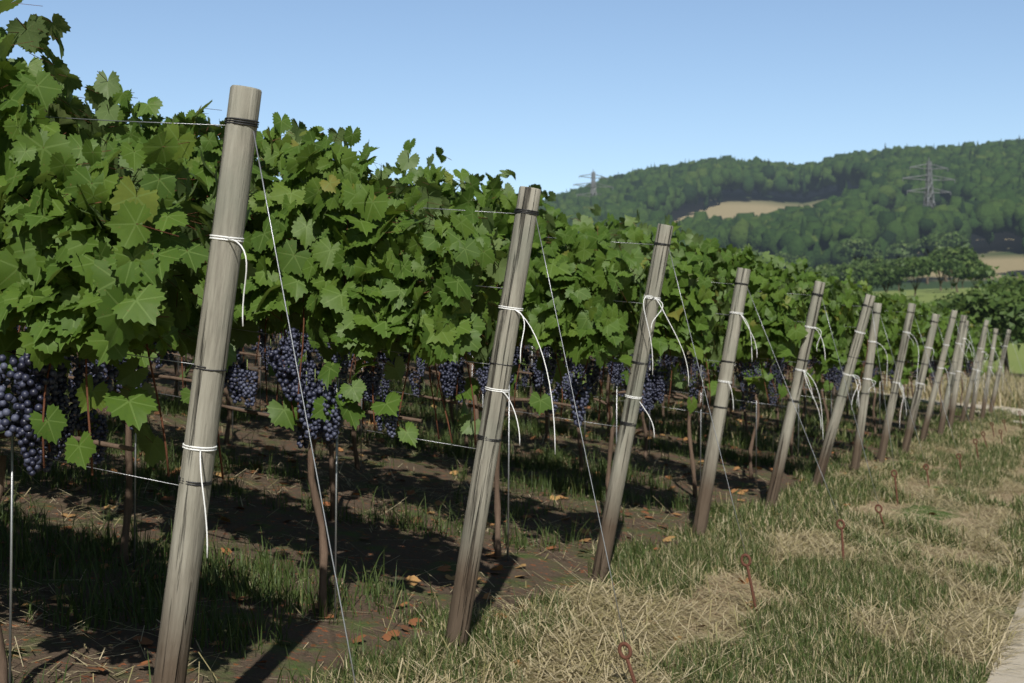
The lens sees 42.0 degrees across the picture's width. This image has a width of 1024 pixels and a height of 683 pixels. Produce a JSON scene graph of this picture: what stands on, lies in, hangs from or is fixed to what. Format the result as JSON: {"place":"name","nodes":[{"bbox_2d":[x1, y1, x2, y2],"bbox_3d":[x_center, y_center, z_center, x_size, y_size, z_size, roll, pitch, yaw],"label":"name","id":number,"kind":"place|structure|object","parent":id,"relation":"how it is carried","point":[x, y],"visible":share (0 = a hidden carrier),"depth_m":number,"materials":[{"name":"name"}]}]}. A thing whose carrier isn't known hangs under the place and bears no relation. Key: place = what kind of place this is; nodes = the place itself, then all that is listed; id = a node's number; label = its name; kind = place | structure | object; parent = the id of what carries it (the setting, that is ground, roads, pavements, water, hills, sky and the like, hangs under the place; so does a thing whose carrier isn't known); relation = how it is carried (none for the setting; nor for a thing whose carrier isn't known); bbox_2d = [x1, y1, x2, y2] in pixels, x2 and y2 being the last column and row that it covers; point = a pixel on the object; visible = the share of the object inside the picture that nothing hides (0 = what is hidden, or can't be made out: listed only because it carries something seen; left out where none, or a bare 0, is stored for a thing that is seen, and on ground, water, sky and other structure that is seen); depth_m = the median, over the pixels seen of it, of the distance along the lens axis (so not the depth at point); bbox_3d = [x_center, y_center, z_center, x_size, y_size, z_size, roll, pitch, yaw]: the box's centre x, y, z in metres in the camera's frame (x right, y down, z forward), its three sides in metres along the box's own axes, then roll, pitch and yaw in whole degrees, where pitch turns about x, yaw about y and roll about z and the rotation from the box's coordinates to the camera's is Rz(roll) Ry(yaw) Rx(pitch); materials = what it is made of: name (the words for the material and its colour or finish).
{"place":"outdoors","nodes":[
{"label":"outdoors","id":0,"kind":"place"},
{"bbox_2d":[0,351,1023,682],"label":"headland grass","id":1,"kind":"structure","parent":0,"point":[832,593],"depth_m":8.09,"materials":[{"name":"green plant"}]},
{"bbox_2d":[0,186,1023,682],"bbox_3d":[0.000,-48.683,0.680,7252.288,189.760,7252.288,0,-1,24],"label":"ground","id":2,"kind":"structure","parent":0,"point":[410,554],"depth_m":8.57,"materials":[{"name":"brown soil"}]},
{"bbox_2d":[0,0,256,682],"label":"vine","id":3,"kind":"object","parent":2,"relation":"on","point":[91,308],"depth_m":4.10,"materials":[{"name":"green plant"}]},
{"bbox_2d":[0,348,118,475],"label":"grape clusters","id":4,"kind":"object","parent":3,"relation":"hanging from","point":[27,388],"visible":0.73,"depth_m":4.23,"materials":[{"name":"purple food"}]},
{"bbox_2d":[0,85,355,682],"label":"end post","id":5,"kind":"object","parent":2,"relation":"on","point":[199,446],"visible":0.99,"depth_m":4.10,"materials":[{"name":"grey wood"}]},
{"bbox_2d":[16,80,509,620],"bbox_3d":[-5.972,-0.577,8.629,13.075,4.014,0.756,0,-1,24],"label":"vine","id":6,"kind":"object","parent":2,"relation":"on","point":[442,322],"depth_m":6.08,"materials":[{"name":"green plant"}]},
{"bbox_2d":[14,323,398,448],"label":"grape clusters","id":7,"kind":"object","parent":6,"relation":"hanging from","point":[328,430],"visible":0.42,"depth_m":6.20,"materials":[{"name":"purple food"}]},
{"bbox_2d":[24,138,651,560],"bbox_3d":[-5.128,-0.559,10.443,13.034,4.022,0.762,0,-1,24],"label":"vine","id":8,"kind":"object","parent":2,"relation":"on","point":[592,313],"depth_m":7.79,"materials":[{"name":"green plant"}]},
{"bbox_2d":[151,323,591,427],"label":"grape clusters","id":9,"kind":"object","parent":8,"relation":"hanging from","point":[448,370],"visible":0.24,"depth_m":8.08,"materials":[{"name":"purple food"}]},
{"bbox_2d":[24,174,732,494],"bbox_3d":[-4.290,-0.545,12.258,12.820,4.036,0.759,0,-1,24],"label":"vine","id":10,"kind":"object","parent":2,"relation":"on","point":[695,284],"depth_m":9.67,"materials":[{"name":"green plant"}]},
{"bbox_2d":[251,327,670,413],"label":"grape clusters","id":11,"kind":"object","parent":10,"relation":"hanging from","point":[654,386],"visible":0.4,"depth_m":10.01,"materials":[{"name":"purple food"}]},
{"bbox_2d":[159,186,626,650],"bbox_3d":[-6.266,-0.575,8.736,15.309,2.549,0.170,11,3,24],"label":"end post","id":12,"kind":"object","parent":2,"relation":"on","point":[526,212],"visible":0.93,"depth_m":5.91,"materials":[{"name":"grey wood"}]},
{"bbox_2d":[83,204,813,497],"bbox_3d":[-3.334,-0.493,14.011,12.966,3.998,0.790,0,-1,24],"label":"vine","id":13,"kind":"object","parent":2,"relation":"on","point":[776,307],"depth_m":11.43,"materials":[{"name":"green plant"}]},
{"bbox_2d":[173,224,746,581],"bbox_3d":[-5.433,-0.758,10.501,15.313,2.569,0.208,13,6,24],"label":"end post","id":14,"kind":"object","parent":2,"relation":"on","point":[634,390],"visible":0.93,"depth_m":7.72,"materials":[{"name":"grey wood"}]},
{"bbox_2d":[1,389,959,682],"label":"fallen leaves","id":15,"kind":"object","parent":2,"relation":"on","point":[413,579],"visible":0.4,"depth_m":9.37,"materials":[{"name":"orange plant"}]},
{"bbox_2d":[158,242,870,464],"bbox_3d":[-1.841,-0.471,17.723,12.965,4.056,0.781,0,-1,24],"label":"vine","id":16,"kind":"object","parent":2,"relation":"on","point":[811,282],"depth_m":15.37,"materials":[{"name":"green plant"}]},
{"bbox_2d":[259,268,841,536],"bbox_3d":[-4.560,-0.389,12.389,15.393,2.437,0.139,10,1,24],"label":"end post","id":17,"kind":"object","parent":2,"relation":"on","point":[712,452],"visible":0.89,"depth_m":9.61,"materials":[{"name":"grey wood"}]},
{"bbox_2d":[281,237,862,478],"bbox_3d":[-2.524,-0.472,15.846,13.072,4.007,0.774,0,-1,24],"label":"vine","id":18,"kind":"object","parent":2,"relation":"on","point":[837,319],"depth_m":13.32,"materials":[{"name":"green plant"}]},
{"bbox_2d":[573,169,612,196],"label":"power pylon","id":19,"kind":"object","parent":2,"relation":"on","point":[592,174],"visible":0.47,"depth_m":849.02,"materials":[{"name":"silver metal"}]},
{"bbox_2d":[257,267,930,430],"bbox_3d":[-0.082,-0.427,21.331,13.080,4.082,0.747,0,-1,24],"label":"vine","id":20,"kind":"object","parent":2,"relation":"on","point":[912,352],"depth_m":18.81,"materials":[{"name":"green plant"}]},
{"bbox_2d":[266,274,947,435],"bbox_3d":[0.700,-0.446,23.155,13.155,4.148,0.769,0,-1,24],"label":"vine","id":21,"kind":"object","parent":2,"relation":"on","point":[937,343],"depth_m":20.67,"materials":[{"name":"green plant"}]},
{"bbox_2d":[489,347,761,409],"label":"grape clusters","id":22,"kind":"object","parent":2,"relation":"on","point":[622,368],"visible":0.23,"depth_m":11.70,"materials":[{"name":"purple food"}]},
{"bbox_2d":[618,642,636,682],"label":"ground anchor","id":23,"kind":"object","parent":2,"relation":"on","point":[624,657],"visible":1,"depth_m":5.59,"materials":[{"name":"orange metal"}]},
{"bbox_2d":[525,345,783,405],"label":"grape clusters","id":24,"kind":"object","parent":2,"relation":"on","point":[695,368],"visible":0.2,"depth_m":13.56,"materials":[{"name":"purple food"}]},
{"bbox_2d":[432,258,903,454],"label":"vine","id":25,"kind":"object","parent":2,"relation":"on","point":[892,330],"depth_m":17.00,"materials":[{"name":"green plant"}]},
{"bbox_2d":[527,281,879,508],"bbox_3d":[-3.695,-0.797,14.104,15.404,2.518,0.184,14,7,24],"label":"end post","id":26,"kind":"object","parent":2,"relation":"on","point":[800,372],"visible":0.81,"depth_m":11.31,"materials":[{"name":"grey wood"}]},
{"bbox_2d":[532,294,894,486],"bbox_3d":[-2.938,-0.779,15.970,15.186,3.151,0.236,17,6,24],"label":"end post","id":27,"kind":"object","parent":2,"relation":"on","point":[848,373],"visible":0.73,"depth_m":13.15,"materials":[{"name":"grey wood"}]},
{"bbox_2d":[474,283,957,431],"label":"vine","id":28,"kind":"object","parent":2,"relation":"on","point":[950,348],"depth_m":22.54,"materials":[{"name":"green plant"}]},
{"bbox_2d":[590,354,844,389],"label":"grape clusters","id":29,"kind":"object","parent":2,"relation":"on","point":[836,378],"visible":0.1,"depth_m":15.24,"materials":[{"name":"purple food"}]},
{"bbox_2d":[533,303,926,473],"bbox_3d":[-2.187,-0.142,17.880,15.185,2.417,0.148,8,3,24],"label":"end post","id":30,"kind":"object","parent":2,"relation":"on","point":[863,403],"visible":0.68,"depth_m":15.03,"materials":[{"name":"grey wood"}]},
{"bbox_2d":[740,553,757,610],"bbox_3d":[1.357,1.485,7.442,0.163,0.606,0.046,0,-1,-13],"label":"ground anchor","id":31,"kind":"object","parent":2,"relation":"on","point":[749,574],"visible":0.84,"depth_m":7.43,"materials":[{"name":"orange metal"}]},
{"bbox_2d":[736,245,763,258],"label":"tree","id":32,"kind":"object","parent":2,"relation":"on","point":[742,247],"visible":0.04,"depth_m":525.31,"materials":[{"name":"green plant"}]},
{"bbox_2d":[661,357,843,390],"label":"grape clusters","id":33,"kind":"object","parent":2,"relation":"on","point":[793,371],"visible":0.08,"depth_m":17.34,"materials":[{"name":"purple food"}]},
{"bbox_2d":[537,301,979,414],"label":"vine","id":34,"kind":"object","parent":2,"relation":"on","point":[882,398],"depth_m":28.12,"materials":[{"name":"green plant"}]},
{"bbox_2d":[532,301,991,409],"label":"vine","id":35,"kind":"object","parent":2,"relation":"on","point":[977,328],"depth_m":29.81,"materials":[{"name":"green plant"}]},
{"bbox_2d":[766,250,791,264],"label":"tree","id":36,"kind":"object","parent":2,"relation":"on","point":[786,255],"visible":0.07,"depth_m":529.64,"materials":[{"name":"green plant"}]},
{"bbox_2d":[538,135,1023,273],"bbox_3d":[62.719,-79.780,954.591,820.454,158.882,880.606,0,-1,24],"label":"forest trees","id":37,"kind":"object","parent":2,"relation":"on","point":[881,207],"visible":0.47,"depth_m":728.69,"materials":[{"name":"green plant"}]},
{"bbox_2d":[780,255,810,270],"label":"tree","id":38,"kind":"object","parent":2,"relation":"on","point":[792,259],"visible":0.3,"depth_m":519.52,"materials":[{"name":"green plant"}]},
{"bbox_2d":[669,288,958,425],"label":"vine","id":39,"kind":"object","parent":2,"relation":"on","point":[916,298],"depth_m":24.52,"materials":[{"name":"green plant"}]},
{"bbox_2d":[648,293,980,409],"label":"vine","id":40,"kind":"object","parent":2,"relation":"on","point":[975,336],"depth_m":26.13,"materials":[{"name":"green plant"}]},
{"bbox_2d":[804,261,838,271],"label":"belt tree","id":41,"kind":"object","parent":2,"relation":"on","point":[825,266],"visible":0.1,"depth_m":309.23,"materials":[{"name":"green plant"}]},
{"bbox_2d":[811,267,839,281],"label":"belt tree","id":42,"kind":"object","parent":2,"relation":"on","point":[826,273],"visible":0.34,"depth_m":267.05,"materials":[{"name":"green plant"}]},
{"bbox_2d":[695,303,957,462],"bbox_3d":[-1.267,-0.532,19.575,15.412,2.506,0.314,12,3,24],"label":"end post","id":43,"kind":"object","parent":2,"relation":"on","point":[896,385],"visible":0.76,"depth_m":16.86,"materials":[{"name":"grey wood"}]},
{"bbox_2d":[762,357,895,385],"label":"grape clusters","id":44,"kind":"object","parent":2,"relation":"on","point":[891,371],"visible":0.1,"depth_m":20.73,"materials":[{"name":"purple food"}]},
{"bbox_2d":[784,362,879,386],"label":"grape clusters","id":45,"kind":"object","parent":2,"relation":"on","point":[876,371],"visible":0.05,"depth_m":18.80,"materials":[{"name":"purple food"}]},
{"bbox_2d":[830,263,846,279],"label":"belt tree","id":46,"kind":"object","parent":2,"relation":"on","point":[836,268],"visible":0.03,"depth_m":293.23,"materials":[{"name":"green plant"}]},
{"bbox_2d":[836,519,844,561],"bbox_3d":[2.299,1.530,9.275,0.037,0.587,0.088,1,-1,-40],"label":"ground anchor","id":47,"kind":"object","parent":2,"relation":"on","point":[841,529],"visible":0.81,"depth_m":9.28,"materials":[{"name":"orange metal"}]},
{"bbox_2d":[683,309,1003,408],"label":"vine","id":48,"kind":"object","parent":2,"relation":"on","point":[997,347],"depth_m":31.51,"materials":[{"name":"green plant"}]},
{"bbox_2d":[834,262,871,283],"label":"belt tree","id":49,"kind":"object","parent":2,"relation":"on","point":[859,271],"visible":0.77,"depth_m":273.38,"materials":[{"name":"green plant"}]},
{"bbox_2d":[836,236,880,284],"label":"tree","id":50,"kind":"object","parent":2,"relation":"on","point":[851,247],"visible":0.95,"depth_m":507.12,"materials":[{"name":"green plant"}]},
{"bbox_2d":[847,251,882,261],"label":"tree","id":51,"kind":"object","parent":2,"relation":"on","point":[856,256],"visible":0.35,"depth_m":512.41,"materials":[{"name":"green plant"}]},
{"bbox_2d":[849,247,882,261],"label":"tree","id":52,"kind":"object","parent":2,"relation":"on","point":[879,254],"visible":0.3,"depth_m":515.76,"materials":[{"name":"green plant"}]},
{"bbox_2d":[850,252,889,284],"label":"belt tree","id":53,"kind":"object","parent":2,"relation":"on","point":[874,262],"visible":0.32,"depth_m":288.31,"materials":[{"name":"green plant"}]},
{"bbox_2d":[815,359,925,383],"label":"grape clusters","id":54,"kind":"object","parent":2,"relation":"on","point":[913,371],"visible":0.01,"depth_m":22.46,"materials":[{"name":"purple food"}]},
{"bbox_2d":[808,357,938,383],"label":"grape clusters","id":55,"kind":"object","parent":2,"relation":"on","point":[933,368],"visible":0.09,"depth_m":24.34,"materials":[{"name":"purple food"}]},
{"bbox_2d":[875,504,886,530],"bbox_3d":[3.104,1.603,11.055,0.185,0.508,0.031,0,-1,7],"label":"ground anchor","id":56,"kind":"object","parent":2,"relation":"on","point":[876,510],"visible":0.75,"depth_m":11.05,"materials":[{"name":"orange metal"}]},
{"bbox_2d":[792,313,975,452],"bbox_3d":[-0.378,-0.667,21.439,15.394,2.448,0.188,14,6,24],"label":"end post","id":57,"kind":"object","parent":2,"relation":"on","point":[918,390],"visible":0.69,"depth_m":18.62,"materials":[{"name":"grey wood"}]},
{"bbox_2d":[865,263,908,291],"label":"belt tree","id":58,"kind":"object","parent":2,"relation":"on","point":[878,277],"visible":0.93,"depth_m":220.37,"materials":[{"name":"green plant"}]},
{"bbox_2d":[806,310,983,441],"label":"end post","id":59,"kind":"object","parent":2,"relation":"on","point":[937,379],"visible":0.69,"depth_m":20.44,"materials":[{"name":"grey wood"}]},
{"bbox_2d":[891,470,898,504],"bbox_3d":[3.742,1.547,12.994,0.094,0.597,0.024,0,-1,15],"label":"ground anchor","id":60,"kind":"object","parent":2,"relation":"on","point":[895,476],"visible":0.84,"depth_m":12.99,"materials":[{"name":"orange metal"}]},
{"bbox_2d":[881,257,916,290],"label":"belt tree","id":61,"kind":"object","parent":2,"relation":"on","point":[893,263],"visible":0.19,"depth_m":289.90,"materials":[{"name":"green plant"}]},
{"bbox_2d":[886,240,918,258],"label":"tree","id":62,"kind":"object","parent":2,"relation":"on","point":[897,250],"visible":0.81,"depth_m":533.86,"materials":[{"name":"green plant"}]},
{"bbox_2d":[891,256,941,296],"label":"belt tree","id":63,"kind":"object","parent":2,"relation":"on","point":[914,266],"visible":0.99,"depth_m":209.20,"materials":[{"name":"green plant"}]},
{"bbox_2d":[885,359,950,376],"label":"grape bunches","id":64,"kind":"object","parent":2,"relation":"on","point":[931,361],"visible":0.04,"depth_m":28.08,"materials":[{"name":"purple food"}]},
{"bbox_2d":[923,464,929,487],"bbox_3d":[4.633,1.620,14.821,0.043,0.520,0.129,0,-1,-32],"label":"ground anchor","id":65,"kind":"object","parent":2,"relation":"on","point":[927,473],"visible":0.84,"depth_m":14.84,"materials":[{"name":"orange metal"}]},
{"bbox_2d":[907,233,948,283],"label":"tree","id":66,"kind":"object","parent":2,"relation":"on","point":[925,244],"visible":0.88,"depth_m":503.47,"materials":[{"name":"green plant"}]},
{"bbox_2d":[902,158,954,207],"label":"power pylon","id":67,"kind":"object","parent":2,"relation":"on","point":[928,184],"visible":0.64,"depth_m":668.52,"materials":[{"name":"silver metal"}]},
{"bbox_2d":[924,243,961,290],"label":"belt tree","id":68,"kind":"object","parent":2,"relation":"on","point":[934,251],"visible":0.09,"depth_m":265.63,"materials":[{"name":"green plant"}]},
{"bbox_2d":[888,315,1000,434],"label":"end post","id":69,"kind":"object","parent":2,"relation":"on","point":[951,377],"visible":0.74,"depth_m":22.29,"materials":[{"name":"grey wood"}]},
{"bbox_2d":[927,285,966,307],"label":"orchard tree","id":70,"kind":"object","parent":2,"relation":"on","point":[943,296],"visible":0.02,"depth_m":83.43,"materials":[{"name":"green plant"}]},
{"bbox_2d":[925,229,970,281],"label":"tree","id":71,"kind":"object","parent":2,"relation":"on","point":[955,238],"visible":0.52,"depth_m":508.37,"materials":[{"name":"green plant"}]},
{"bbox_2d":[941,269,954,289],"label":"belt tree","id":72,"kind":"object","parent":2,"relation":"on","point":[948,274],"visible":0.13,"depth_m":277.70,"materials":[{"name":"green plant"}]},
{"bbox_2d":[928,359,974,374],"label":"grape bunches","id":73,"kind":"object","parent":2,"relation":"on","point":[968,365],"visible":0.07,"depth_m":29.67,"materials":[{"name":"purple food"}]},
{"bbox_2d":[913,320,991,428],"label":"end post","id":74,"kind":"object","parent":2,"relation":"on","point":[953,402],"visible":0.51,"depth_m":24.17,"materials":[{"name":"grey wood"}]},
{"bbox_2d":[930,242,984,291],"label":"belt tree","id":75,"kind":"object","parent":2,"relation":"on","point":[950,258],"visible":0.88,"depth_m":238.48,"materials":[{"name":"green plant"}]},
{"bbox_2d":[956,453,960,469],"bbox_3d":[5.559,1.653,16.477,0.135,0.544,0.046,0,-1,-12],"label":"ground anchor","id":76,"kind":"object","parent":2,"relation":"on","point":[959,459],"visible":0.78,"depth_m":16.47,"materials":[{"name":"orange metal"}]},
{"bbox_2d":[950,259,998,288],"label":"belt tree","id":77,"kind":"object","parent":2,"relation":"on","point":[971,268],"visible":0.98,"depth_m":190.52,"materials":[{"name":"green plant"}]},
{"bbox_2d":[946,320,1003,423],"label":"end post","id":78,"kind":"object","parent":2,"relation":"on","point":[975,367],"visible":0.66,"depth_m":25.88,"materials":[{"name":"grey wood"}]},
{"bbox_2d":[973,439,978,459],"bbox_3d":[6.437,1.649,18.412,0.137,0.610,0.031,-1,-1,41],"label":"ground anchor","id":79,"kind":"object","parent":2,"relation":"on","point":[976,447],"visible":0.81,"depth_m":18.42,"materials":[{"name":"orange metal"}]},
{"bbox_2d":[937,266,1023,378],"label":"orchard tree","id":80,"kind":"object","parent":2,"relation":"on","point":[999,310],"visible":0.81,"depth_m":54.88,"materials":[{"name":"green plant"}]},
{"bbox_2d":[964,329,1018,421],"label":"end post","id":81,"kind":"object","parent":2,"relation":"on","point":[973,401],"visible":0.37,"depth_m":27.82,"materials":[{"name":"grey wood"}]},
{"bbox_2d":[966,328,1023,418],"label":"end post","id":82,"kind":"object","parent":2,"relation":"on","point":[989,369],"visible":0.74,"depth_m":29.62,"materials":[{"name":"grey wood"}]},
{"bbox_2d":[971,271,1023,294],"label":"orchard tree","id":83,"kind":"object","parent":2,"relation":"on","point":[1011,278],"visible":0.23,"depth_m":103.86,"materials":[{"name":"green plant"}]},
{"bbox_2d":[983,329,1019,412],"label":"end post","id":84,"kind":"object","parent":2,"relation":"on","point":[999,370],"visible":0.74,"depth_m":31.43,"materials":[{"name":"grey wood"}]},
{"bbox_2d":[994,284,1023,344],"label":"orchard tree","id":85,"kind":"object","parent":2,"relation":"on","point":[1015,342],"visible":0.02,"depth_m":65.64,"materials":[{"name":"green plant"}]},
{"bbox_2d":[0,0,1023,199],"label":"sky","id":86,"kind":"structure","parent":0,"point":[550,93],"materials":[{"name":"blue"}]},
{"bbox_2d":[817,382,1023,682],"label":"gravel path","id":87,"kind":"structure","parent":0,"point":[1011,675],"depth_m":7.17,"materials":[{"name":"beige gravel"}]}
]}

